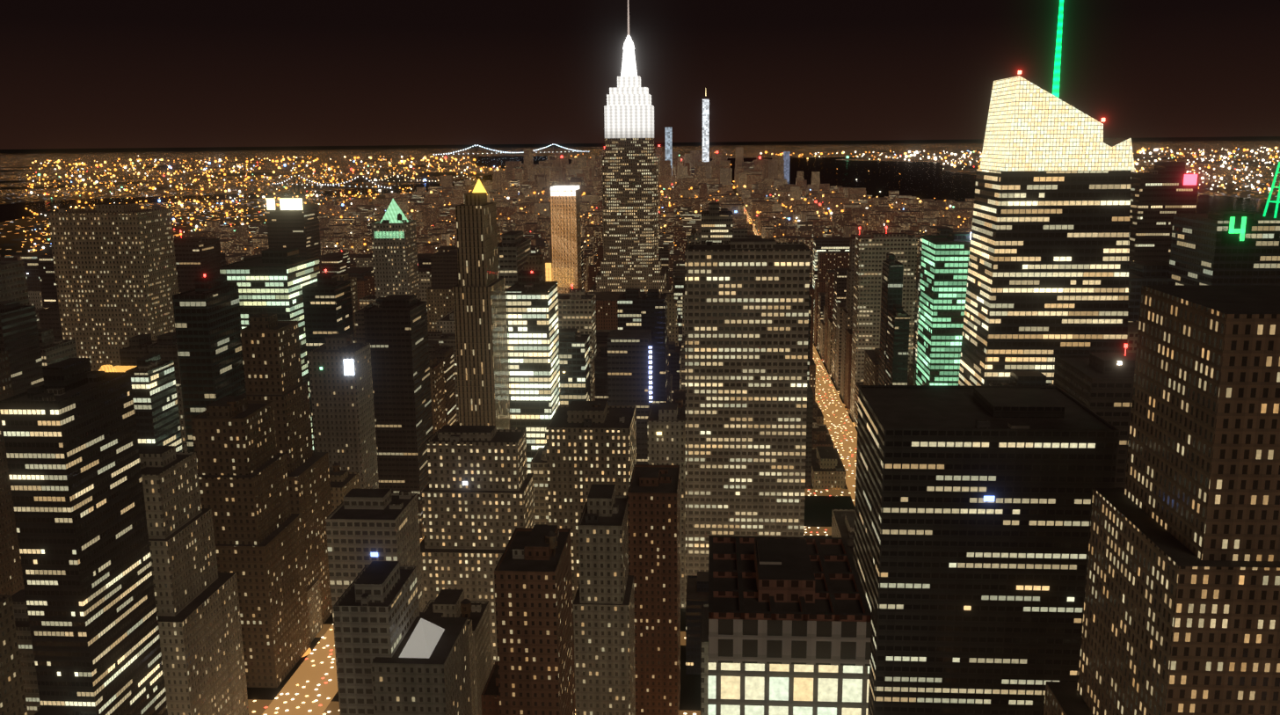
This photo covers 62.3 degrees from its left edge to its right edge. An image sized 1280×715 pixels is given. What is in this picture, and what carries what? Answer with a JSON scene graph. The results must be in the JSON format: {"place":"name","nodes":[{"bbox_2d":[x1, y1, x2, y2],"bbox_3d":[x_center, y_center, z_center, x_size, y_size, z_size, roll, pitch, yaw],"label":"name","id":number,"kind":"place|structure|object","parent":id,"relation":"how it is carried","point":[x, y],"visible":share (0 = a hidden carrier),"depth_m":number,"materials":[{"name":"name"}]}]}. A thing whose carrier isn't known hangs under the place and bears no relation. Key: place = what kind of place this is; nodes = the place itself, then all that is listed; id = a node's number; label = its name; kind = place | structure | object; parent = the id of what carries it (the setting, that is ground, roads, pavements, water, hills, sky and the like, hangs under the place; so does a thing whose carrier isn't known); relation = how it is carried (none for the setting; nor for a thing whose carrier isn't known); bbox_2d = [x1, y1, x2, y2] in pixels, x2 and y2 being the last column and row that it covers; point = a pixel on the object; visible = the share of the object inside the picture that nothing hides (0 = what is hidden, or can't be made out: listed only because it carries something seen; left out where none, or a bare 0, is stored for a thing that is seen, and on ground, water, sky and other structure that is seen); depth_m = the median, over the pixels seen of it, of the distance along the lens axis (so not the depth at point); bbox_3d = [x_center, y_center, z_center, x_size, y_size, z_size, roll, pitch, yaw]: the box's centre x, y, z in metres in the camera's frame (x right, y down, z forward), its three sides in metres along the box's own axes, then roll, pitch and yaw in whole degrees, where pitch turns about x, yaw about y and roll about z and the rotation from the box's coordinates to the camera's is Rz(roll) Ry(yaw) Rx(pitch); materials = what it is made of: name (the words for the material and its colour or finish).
{"place":"outdoors","nodes":[
{"label":"outdoors","id":0,"kind":"place"},
{"bbox_2d":[550,185,579,293],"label":"orange tower","id":1,"kind":"structure","parent":0,"point":[563,243],"depth_m":1002.22,"materials":[{"name":"orange"}]},
{"bbox_2d":[0,136,1279,710],"bbox_3d":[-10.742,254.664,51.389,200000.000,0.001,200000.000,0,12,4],"label":"ground","id":2,"kind":"structure","parent":0,"point":[14,171],"depth_m":10348.05,"materials":[{"name":"grey"}]},
{"bbox_2d":[270,173,392,195],"bbox_3d":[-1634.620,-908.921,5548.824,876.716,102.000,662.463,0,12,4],"label":"bridge","id":3,"kind":"structure","parent":2,"relation":"on","point":[360,186],"depth_m":5524.29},
{"bbox_2d":[272,174,391,189],"bbox_3d":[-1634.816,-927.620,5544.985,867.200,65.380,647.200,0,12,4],"label":"manhattan bridge lamps","id":4,"kind":"object","parent":3,"relation":"attached to","point":[333,184],"visible":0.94,"depth_m":5518.16,"materials":[{"name":"white"}]},
{"bbox_2d":[369,173,483,188],"bbox_3d":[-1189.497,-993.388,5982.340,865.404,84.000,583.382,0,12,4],"label":"suspension bridge","id":5,"kind":"structure","parent":2,"relation":"on","point":[396,181],"depth_m":6100.44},
{"bbox_2d":[376,174,473,181],"bbox_3d":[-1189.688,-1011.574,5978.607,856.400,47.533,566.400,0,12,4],"label":"brooklyn bridge lamps","id":6,"kind":"object","parent":5,"relation":"attached to","point":[417,179],"visible":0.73,"depth_m":6046.70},
{"bbox_2d":[452,144,589,155],"bbox_3d":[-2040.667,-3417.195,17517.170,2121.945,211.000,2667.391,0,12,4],"label":"suspension bridge","id":7,"kind":"structure","parent":2,"relation":"on","point":[553,152],"depth_m":17372.27,"materials":[{"name":"grey metal"}]},
{"bbox_2d":[433,143,585,155],"bbox_3d":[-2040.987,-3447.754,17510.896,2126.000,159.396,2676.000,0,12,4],"label":"verrazzano lamps","id":8,"kind":"object","parent":7,"relation":"attached to","point":[507,151],"visible":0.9,"depth_m":17302.06,"materials":[{"name":"white"}]},
{"bbox_2d":[247,206,894,714],"bbox_3d":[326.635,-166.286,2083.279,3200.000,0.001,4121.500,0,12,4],"label":"street","id":9,"kind":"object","parent":2,"relation":"on","point":[258,706],"depth_m":573.24,"materials":[{"name":"grey asphalt"}]},
{"bbox_2d":[261,206,893,714],"bbox_3d":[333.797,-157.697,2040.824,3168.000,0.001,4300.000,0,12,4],"label":"avenues","id":10,"kind":"structure","parent":9,"relation":"on","point":[309,687],"depth_m":551.29,"materials":[{"name":"asphalt"}]},
{"bbox_2d":[37,151,1235,239],"bbox_3d":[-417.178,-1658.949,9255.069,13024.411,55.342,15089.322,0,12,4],"label":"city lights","id":11,"kind":"object","parent":2,"relation":"on","point":[847,156],"visible":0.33,"depth_m":9298.68,"materials":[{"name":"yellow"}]},
{"bbox_2d":[0,75,1279,714],"bbox_3d":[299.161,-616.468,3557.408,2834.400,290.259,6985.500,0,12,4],"label":"buildings","id":12,"kind":"structure","parent":2,"relation":"on","point":[216,495],"depth_m":514.00,"materials":[{"name":"black concrete"}]},
{"bbox_2d":[98,364,136,371],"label":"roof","id":13,"kind":"structure","parent":12,"relation":"on","point":[112,368],"depth_m":660.52,"materials":[{"name":"orange"}]},
{"bbox_2d":[26,272,467,485],"bbox_3d":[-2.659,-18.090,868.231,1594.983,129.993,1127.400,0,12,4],"label":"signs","id":14,"kind":"object","parent":12,"relation":"on","point":[464,483],"visible":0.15,"depth_m":506.96,"materials":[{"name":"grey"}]},
{"bbox_2d":[266,198,303,210],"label":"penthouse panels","id":15,"kind":"object","parent":12,"relation":"on","point":[290,204],"visible":1,"depth_m":1063.80,"materials":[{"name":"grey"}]},
{"bbox_2d":[343,358,354,375],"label":"white sign","id":16,"kind":"object","parent":12,"relation":"attached to","point":[348,367],"visible":1,"depth_m":628.07,"materials":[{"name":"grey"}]},
{"bbox_2d":[374,198,408,238],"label":"illuminated roof","id":17,"kind":"structure","parent":12,"relation":"on","point":[394,210],"depth_m":916.52,"materials":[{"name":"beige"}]},
{"bbox_2d":[398,618,444,658],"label":"flat white roof","id":18,"kind":"object","parent":12,"relation":"on","point":[424,638],"visible":1,"depth_m":366.77,"materials":[{"name":"white concrete"}]},
{"bbox_2d":[472,178,487,194],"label":"pyramid roof","id":19,"kind":"structure","parent":12,"relation":"on","point":[479,187],"depth_m":1956.88,"materials":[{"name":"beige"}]},
{"bbox_2d":[545,262,574,286],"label":"orange colonnade","id":20,"kind":"object","parent":12,"relation":"on","point":[549,274],"visible":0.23,"depth_m":1011.03,"materials":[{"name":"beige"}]},
{"bbox_2d":[562,370,661,435],"bbox_3d":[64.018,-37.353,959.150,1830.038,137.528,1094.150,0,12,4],"label":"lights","id":21,"kind":"object","parent":12,"relation":"on","point":[658,432],"visible":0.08,"depth_m":578.64,"materials":[{"name":"grey glass"}]},
{"bbox_2d":[603,76,654,138],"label":"empire state top","id":22,"kind":"object","parent":12,"relation":"on","point":[629,110],"visible":0.98,"depth_m":1259.47,"materials":[{"name":"white"}]},
{"bbox_2d":[620,35,637,76],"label":"esb mast","id":23,"kind":"object","parent":22,"relation":"on","point":[629,67],"visible":0.85,"depth_m":1260.35,"materials":[{"name":"white"}]},
{"bbox_2d":[627,0,629,35],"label":"antenna spire","id":24,"kind":"structure","parent":23,"relation":"on","point":[628,18],"depth_m":1256.27,"materials":[{"name":"grey metal"}]},
{"bbox_2d":[648,346,652,401],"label":"blue strip","id":25,"kind":"object","parent":12,"relation":"attached to","point":[650,374],"visible":1,"depth_m":715.79,"materials":[{"name":"white glass"}]},
{"bbox_2d":[179,145,1127,355],"bbox_3d":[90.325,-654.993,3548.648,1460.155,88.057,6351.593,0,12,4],"label":"aviation beacons","id":26,"kind":"object","parent":12,"relation":"on","point":[760,157],"visible":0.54,"depth_m":796.29,"materials":[{"name":"red"}]},
{"bbox_2d":[370,495,995,556],"bbox_3d":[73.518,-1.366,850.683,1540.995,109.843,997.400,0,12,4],"label":"lights","id":27,"kind":"object","parent":12,"relation":"on","point":[985,498],"visible":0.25,"depth_m":347.56,"materials":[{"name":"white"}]},
{"bbox_2d":[1052,0,1063,97],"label":"spire","id":28,"kind":"structure","parent":12,"relation":"on","point":[1057,74],"depth_m":560.20,"materials":[{"name":"green metal"}]},
{"bbox_2d":[1018,70,1105,121],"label":"aircraft warning lights","id":29,"kind":"object","parent":12,"relation":"on","point":[1020,72],"visible":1,"depth_m":548.38,"materials":[{"name":"red"}]},
{"bbox_2d":[1183,174,1197,185],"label":"red sign","id":30,"kind":"object","parent":12,"relation":"on","point":[1189,178],"visible":1,"depth_m":724.42,"materials":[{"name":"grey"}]},
{"bbox_2d":[1229,216,1246,240],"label":"sign","id":31,"kind":"object","parent":12,"relation":"attached to","point":[1240,230],"visible":1,"depth_m":565.87,"materials":[{"name":"green plastic"}]},
{"bbox_2d":[1262,161,1279,218],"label":"mast","id":32,"kind":"object","parent":12,"relation":"on","point":[1276,201],"visible":1,"depth_m":585.76,"materials":[{"name":"green metal"}]},
{"bbox_2d":[21,146,1279,251],"bbox_3d":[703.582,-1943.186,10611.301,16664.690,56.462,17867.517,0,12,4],"label":"city lights","id":33,"kind":"object","parent":2,"relation":"on","point":[425,179],"visible":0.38,"depth_m":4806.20,"materials":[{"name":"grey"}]},
{"bbox_2d":[665,127,672,175],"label":"skyscraper","id":34,"kind":"structure","parent":2,"relation":"on","point":[668,143],"depth_m":5690.31,"materials":[{"name":"blue"}]},
{"bbox_2d":[702,99,709,161],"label":"skyscraper","id":35,"kind":"structure","parent":2,"relation":"on","point":[705,130],"depth_m":5757.07,"materials":[{"name":"grey glass"}]},
{"bbox_2d":[783,151,790,181],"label":"skyscraper","id":36,"kind":"structure","parent":2,"relation":"on","point":[786,156],"depth_m":6450.03,"materials":[{"name":"blue"}]},
{"bbox_2d":[0,155,1279,222],"bbox_3d":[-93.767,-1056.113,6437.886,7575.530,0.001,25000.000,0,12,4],"label":"water","id":37,"kind":"structure","parent":0,"point":[932,180],"depth_m":5873.68,"materials":[{"name":"black liquid"}]},
{"bbox_2d":[0,0,1279,149],"label":"sky","id":38,"kind":"structure","parent":0,"point":[75,74],"materials":[{"name":"black"}]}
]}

